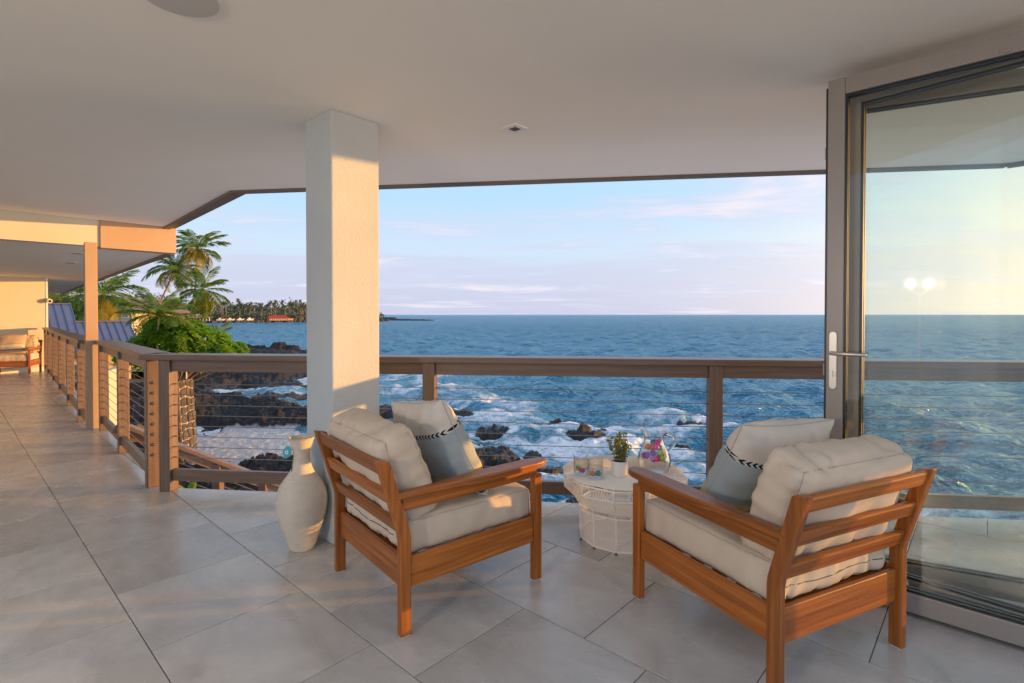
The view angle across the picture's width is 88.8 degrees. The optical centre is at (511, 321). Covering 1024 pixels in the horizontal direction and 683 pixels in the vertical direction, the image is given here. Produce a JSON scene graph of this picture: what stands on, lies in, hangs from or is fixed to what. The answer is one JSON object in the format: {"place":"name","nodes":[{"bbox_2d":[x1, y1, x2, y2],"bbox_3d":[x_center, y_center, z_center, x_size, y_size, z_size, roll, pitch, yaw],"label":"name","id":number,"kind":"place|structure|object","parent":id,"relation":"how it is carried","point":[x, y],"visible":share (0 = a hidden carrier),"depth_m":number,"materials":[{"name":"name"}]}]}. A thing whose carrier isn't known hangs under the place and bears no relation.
{"place":"outdoors","nodes":[
{"label":"outdoors","id":0,"kind":"place"},
{"bbox_2d":[0,240,173,293],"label":"ceiling","id":1,"kind":"structure","parent":0,"point":[29,259],"depth_m":8.68,"materials":[{"name":"paint"}]},
{"bbox_2d":[206,318,389,322],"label":"headland","id":2,"kind":"structure","parent":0,"point":[208,321],"depth_m":401.98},
{"bbox_2d":[61,291,385,320],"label":"palm trees","id":3,"kind":"object","parent":2,"relation":"on","point":[247,314],"visible":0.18,"depth_m":418.32,"materials":[{"name":"green plant"}]},
{"bbox_2d":[266,315,292,319],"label":"red roofed building","id":4,"kind":"structure","parent":2,"relation":"on","point":[277,317],"depth_m":403.39,"materials":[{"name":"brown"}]},
{"bbox_2d":[202,319,387,322],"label":"sea wall","id":5,"kind":"structure","parent":2,"relation":"on","point":[234,321],"depth_m":392.04,"materials":[{"name":"stone"}]},
{"bbox_2d":[131,342,705,502],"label":"lava shore","id":6,"kind":"structure","parent":0,"point":[247,380],"depth_m":26.23,"materials":[{"name":"black stone"}]},
{"bbox_2d":[48,289,83,310],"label":"palm tree","id":7,"kind":"object","parent":6,"relation":"on","point":[54,297],"visible":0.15,"depth_m":41.76,"materials":[{"name":"green plant"}]},
{"bbox_2d":[48,303,135,378],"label":"blue roofed house","id":8,"kind":"structure","parent":6,"relation":"on","point":[61,316],"depth_m":22.72,"materials":[{"name":"metal"}]},
{"bbox_2d":[65,365,76,378],"bbox_3d":[-17.859,2.342,21.358,0.028,1.200,0.900,1,1,42],"label":"window","id":9,"kind":"structure","parent":8,"relation":"in","point":[75,367],"depth_m":21.36,"materials":[{"name":"grey"}]},
{"bbox_2d":[74,303,114,320],"bbox_3d":[-27.942,1.269,34.666,3.778,5.235,3.597,-1,1,-34],"label":"palm tree","id":10,"kind":"object","parent":6,"relation":"on","point":[76,314],"visible":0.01,"depth_m":34.01,"materials":[{"name":"green plant"}]},
{"bbox_2d":[58,269,149,320],"bbox_3d":[-25.783,0.081,32.850,4.708,7.654,4.667,1,1,42],"label":"palm tree","id":11,"kind":"object","parent":6,"relation":"on","point":[106,307],"visible":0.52,"depth_m":32.70,"materials":[{"name":"green plant"}]},
{"bbox_2d":[109,367,116,424],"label":"garden wall","id":12,"kind":"structure","parent":6,"relation":"on","point":[112,397],"depth_m":16.52,"materials":[{"name":"beige paint"}]},
{"bbox_2d":[75,297,189,369],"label":"gabled house","id":13,"kind":"structure","parent":6,"relation":"on","point":[127,318],"depth_m":40.63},
{"bbox_2d":[115,312,128,317],"bbox_3d":[-29.820,-0.553,39.970,1.060,0.570,0.048,0,1,0],"label":"window","id":14,"kind":"structure","parent":13,"relation":"in","point":[125,316],"depth_m":39.96,"materials":[{"name":"glass"}]},
{"bbox_2d":[75,379,196,463],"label":"stone sea wall","id":15,"kind":"structure","parent":6,"relation":"on","point":[186,406],"depth_m":19.39,"materials":[{"name":"brown stone"}]},
{"bbox_2d":[74,364,186,378],"bbox_3d":[-14.750,1.922,20.229,4.500,0.572,0.050,0,1,0],"label":"pipe handrail","id":16,"kind":"object","parent":15,"relation":"on","point":[130,370],"visible":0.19,"depth_m":20.21,"materials":[{"name":"metal"}]},
{"bbox_2d":[114,288,194,349],"bbox_3d":[-13.210,1.385,19.601,2.449,5.172,2.390,0,1,0],"label":"palm tree","id":17,"kind":"object","parent":6,"relation":"on","point":[159,310],"visible":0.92,"depth_m":19.30,"materials":[{"name":"green plant"}]},
{"bbox_2d":[141,243,204,298],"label":"palm tree","id":18,"kind":"object","parent":6,"relation":"on","point":[168,266],"visible":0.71,"depth_m":70.20,"materials":[{"name":"green plant"}]},
{"bbox_2d":[110,314,250,380],"bbox_3d":[-13.166,1.979,20.510,5.296,4.590,3.665,0,1,0],"label":"bush","id":19,"kind":"object","parent":6,"relation":"on","point":[200,337],"visible":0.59,"depth_m":19.98,"materials":[{"name":"green plant"}]},
{"bbox_2d":[172,313,201,321],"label":"broadleaf tree","id":20,"kind":"object","parent":6,"relation":"on","point":[189,316],"visible":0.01,"depth_m":45.52,"materials":[{"name":"green plant"}]},
{"bbox_2d":[179,481,196,488],"bbox_3d":[-5.571,4.216,9.085,1.033,2.995,0.902,1,1,38],"label":"leafy plant","id":21,"kind":"object","parent":6,"relation":"on","point":[192,486],"visible":0.02,"depth_m":9.06,"materials":[{"name":"green plant"}]},
{"bbox_2d":[165,229,229,311],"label":"palm tree","id":22,"kind":"object","parent":6,"relation":"on","point":[199,257],"visible":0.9,"depth_m":71.18,"materials":[{"name":"green plant"}]},
{"bbox_2d":[169,266,232,321],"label":"palm tree","id":23,"kind":"object","parent":6,"relation":"on","point":[201,301],"visible":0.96,"depth_m":67.27,"materials":[{"name":"green plant"}]},
{"bbox_2d":[210,321,231,331],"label":"palm tree","id":24,"kind":"object","parent":6,"relation":"on","point":[216,326],"visible":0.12,"depth_m":46.51,"materials":[{"name":"green plant"}]},
{"bbox_2d":[0,0,1023,228],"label":"ceiling","id":25,"kind":"structure","parent":0,"point":[142,112],"depth_m":2.80,"materials":[{"name":"paint"}]},
{"bbox_2d":[0,210,175,253],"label":"ceiling beam","id":26,"kind":"structure","parent":25,"relation":"attached to","point":[48,229],"depth_m":6.48,"materials":[{"name":"paint"}]},
{"bbox_2d":[146,0,221,17],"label":"ceiling speaker","id":27,"kind":"object","parent":25,"relation":"attached to","point":[199,8],"visible":1,"depth_m":2.00,"materials":[{"name":"white plastic"}]},
{"bbox_2d":[501,123,527,133],"bbox_3d":[0.018,-1.226,3.321,0.120,0.008,0.120,1,1,42],"label":"recessed downlight","id":28,"kind":"object","parent":25,"relation":"attached to","point":[514,128],"visible":1,"depth_m":3.31,"materials":[{"name":"white plastic"}]},
{"bbox_2d":[0,371,1023,682],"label":"floor","id":29,"kind":"structure","parent":0,"point":[112,569],"depth_m":2.40,"materials":[{"name":"tile"}]},
{"bbox_2d":[0,335,42,375],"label":"armchair","id":30,"kind":"object","parent":29,"relation":"on","point":[29,358],"visible":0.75,"depth_m":11.46,"materials":[{"name":"brown wood"}]},
{"bbox_2d":[0,334,26,352],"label":"throw pillow","id":31,"kind":"object","parent":30,"relation":"on","point":[12,343],"visible":0.79,"depth_m":11.57,"materials":[{"name":"fabric"}]},
{"bbox_2d":[0,276,47,373],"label":"wing wall","id":32,"kind":"structure","parent":29,"relation":"on","point":[23,306],"depth_m":12.07,"materials":[{"name":"paint"}]},
{"bbox_2d":[42,327,98,421],"bbox_3d":[-7.953,0.693,9.238,0.200,1.037,8.350,-1,1,-44],"label":"cable railing","id":33,"kind":"object","parent":29,"relation":"on","point":[55,339],"visible":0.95,"depth_m":7.71,"materials":[{"name":"brown wood"}]},
{"bbox_2d":[84,242,98,428],"bbox_3d":[-4.942,0.165,6.142,0.115,2.178,0.110,-1,1,-44],"label":"support post","id":34,"kind":"object","parent":29,"relation":"on","point":[91,333],"visible":0.96,"depth_m":6.10,"materials":[{"name":"beige paint"}]},
{"bbox_2d":[94,340,170,488],"bbox_3d":[-3.776,0.750,5.120,0.200,1.037,3.010,-1,1,-44],"label":"cable railing","id":35,"kind":"object","parent":29,"relation":"on","point":[125,354],"visible":0.98,"depth_m":4.77,"materials":[{"name":"brown wood"}]},
{"bbox_2d":[112,424,279,491],"bbox_3d":[-3.220,2.195,5.790,2.788,2.394,0.150,-1,1,-32],"label":"stair railing","id":36,"kind":"object","parent":29,"relation":"on","point":[208,461],"visible":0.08,"depth_m":5.68,"materials":[{"name":"brown wood"}]},
{"bbox_2d":[275,434,327,552],"bbox_3d":[-1.205,0.980,2.999,0.279,0.637,0.279,0,1,0],"label":"floor vase","id":37,"kind":"object","parent":29,"relation":"on","point":[301,501],"visible":1,"depth_m":2.92,"materials":[{"name":"beige ceramic"}]},
{"bbox_2d":[283,435,306,471],"bbox_3d":[-1.235,0.805,2.959,0.146,0.291,0.080,1,1,39],"label":"hanging ornament","id":38,"kind":"object","parent":37,"relation":"hanging from","point":[286,451],"visible":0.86,"depth_m":2.95,"materials":[{"name":"teal glass"}]},
{"bbox_2d":[306,109,378,543],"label":"column","id":39,"kind":"structure","parent":29,"relation":"on","point":[342,235],"depth_m":3.12,"materials":[{"name":"paint"}]},
{"bbox_2d":[314,407,545,637],"bbox_3d":[-0.411,0.868,2.662,0.929,0.870,0.801,-1,1,-39],"label":"armchair","id":40,"kind":"object","parent":29,"relation":"on","point":[396,513],"visible":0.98,"depth_m":2.37,"materials":[{"name":"brown wood"}]},
{"bbox_2d":[391,399,487,495],"bbox_3d":[-0.382,0.631,2.663,0.239,0.528,0.528,-32,12,-37],"label":"throw pillow","id":41,"kind":"object","parent":40,"relation":"on","point":[443,440],"visible":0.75,"depth_m":2.48,"materials":[{"name":"fabric"}]},
{"bbox_2d":[138,353,1023,510],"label":"cable railing","id":42,"kind":"object","parent":29,"relation":"on","point":[714,371],"visible":0.73,"depth_m":3.62,"materials":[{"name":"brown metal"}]},
{"bbox_2d":[563,455,687,555],"bbox_3d":[0.669,1.097,3.153,0.742,0.397,0.742,0,1,-10],"label":"wire side table","id":43,"kind":"object","parent":29,"relation":"on","point":[612,486],"visible":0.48,"depth_m":2.98,"materials":[{"name":"white metal"}]},
{"bbox_2d":[573,454,587,475],"bbox_3d":[0.407,0.842,3.087,0.088,0.114,0.088,0,1,0],"label":"tumbler","id":44,"kind":"object","parent":43,"relation":"on","point":[574,467],"visible":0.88,"depth_m":3.08,"materials":[{"name":"clear glass"}]},
{"bbox_2d":[587,456,602,479],"bbox_3d":[0.479,0.843,3.012,0.088,0.114,0.088,0,1,0],"label":"tumbler","id":45,"kind":"object","parent":43,"relation":"on","point":[595,476],"visible":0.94,"depth_m":3.00,"materials":[{"name":"clear glass"}]},
{"bbox_2d":[606,432,631,476],"bbox_3d":[0.627,0.770,3.061,0.144,0.260,0.106,0,1,0],"label":"potted plant","id":46,"kind":"object","parent":43,"relation":"on","point":[619,464],"visible":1,"depth_m":3.03,"materials":[{"name":"green plant"}]},
{"bbox_2d":[637,426,676,475],"bbox_3d":[0.838,0.764,3.086,0.194,0.270,0.194,1,1,45],"label":"glass pitcher","id":47,"kind":"object","parent":43,"relation":"on","point":[673,444],"visible":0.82,"depth_m":3.08,"materials":[{"name":"glass"}]},
{"bbox_2d":[644,452,649,458],"bbox_3d":[0.789,0.783,3.060,0.037,0.037,0.036,0,1,0],"label":"ice ball","id":48,"kind":"object","parent":47,"relation":"in","point":[646,455],"visible":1,"depth_m":3.05,"materials":[{"name":"purple glass"}]},
{"bbox_2d":[649,444,654,449],"bbox_3d":[0.819,0.733,3.057,0.037,0.037,0.036,0,1,0],"label":"ice ball","id":49,"kind":"object","parent":47,"relation":"in","point":[651,446],"visible":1,"depth_m":3.04,"materials":[{"name":"red"}]},
{"bbox_2d":[650,450,655,455],"bbox_3d":[0.823,0.765,3.048,0.037,0.037,0.036,0,1,0],"label":"ice ball","id":50,"kind":"object","parent":47,"relation":"in","point":[652,452],"visible":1,"depth_m":3.04,"materials":[{"name":"purple"}]},
{"bbox_2d":[650,456,655,462],"bbox_3d":[0.821,0.802,3.044,0.037,0.037,0.036,0,1,0],"label":"ice ball","id":51,"kind":"object","parent":47,"relation":"in","point":[652,459],"visible":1,"depth_m":3.03,"materials":[{"name":"pink glass"}]},
{"bbox_2d":[655,455,660,461],"bbox_3d":[0.844,0.795,3.032,0.037,0.037,0.036,0,1,0],"label":"ice ball","id":52,"kind":"object","parent":47,"relation":"in","point":[657,458],"visible":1,"depth_m":3.02,"materials":[{"name":"pink"}]},
{"bbox_2d":[657,450,663,455],"bbox_3d":[0.866,0.767,3.052,0.037,0.037,0.036,0,1,0],"label":"ice ball","id":53,"kind":"object","parent":47,"relation":"in","point":[660,452],"visible":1,"depth_m":3.04,"materials":[{"name":"green glass"}]},
{"bbox_2d":[628,434,936,682],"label":"armchair","id":54,"kind":"object","parent":29,"relation":"on","point":[802,544],"visible":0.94,"depth_m":1.93,"materials":[{"name":"brown wood"}]},
{"bbox_2d":[700,418,834,511],"bbox_3d":[1.100,0.640,2.298,0.528,0.528,0.240,2,31,-22],"label":"throw pillow","id":55,"kind":"object","parent":54,"relation":"on","point":[735,470],"visible":0.56,"depth_m":2.16,"materials":[{"name":"fabric"}]},
{"bbox_2d":[823,30,1023,646],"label":"folding glass door","id":56,"kind":"structure","parent":29,"relation":"on","point":[960,597],"depth_m":2.47,"materials":[{"name":"glass"}]},
{"bbox_2d":[823,30,1023,646],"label":"door panel","id":57,"kind":"structure","parent":56,"relation":"in","point":[996,624],"depth_m":2.46,"materials":[{"name":"metal"}]},
{"bbox_2d":[847,58,1023,617],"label":"door panel","id":58,"kind":"structure","parent":56,"relation":"in","point":[858,105],"depth_m":2.57,"materials":[{"name":"metal"}]},
{"bbox_2d":[867,68,1023,602],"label":"door panel","id":59,"kind":"structure","parent":56,"relation":"in","point":[1006,587],"depth_m":2.47,"materials":[{"name":"metal"}]},
{"bbox_2d":[56,166,1023,314],"label":"sky","id":60,"kind":"structure","parent":0,"point":[944,242],"materials":[{"name":"blue"}]},
{"bbox_2d":[196,315,1023,519],"bbox_3d":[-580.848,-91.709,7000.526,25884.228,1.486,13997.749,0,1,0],"label":"sea","id":61,"kind":"structure","parent":0,"point":[981,337],"depth_m":42.00,"materials":[{"name":"liquid"}]},
{"bbox_2d":[379,317,432,320],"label":"breakwater","id":62,"kind":"object","parent":61,"relation":"in","point":[390,318],"visible":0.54,"depth_m":517.82,"materials":[{"name":"grey stone"}]}
]}

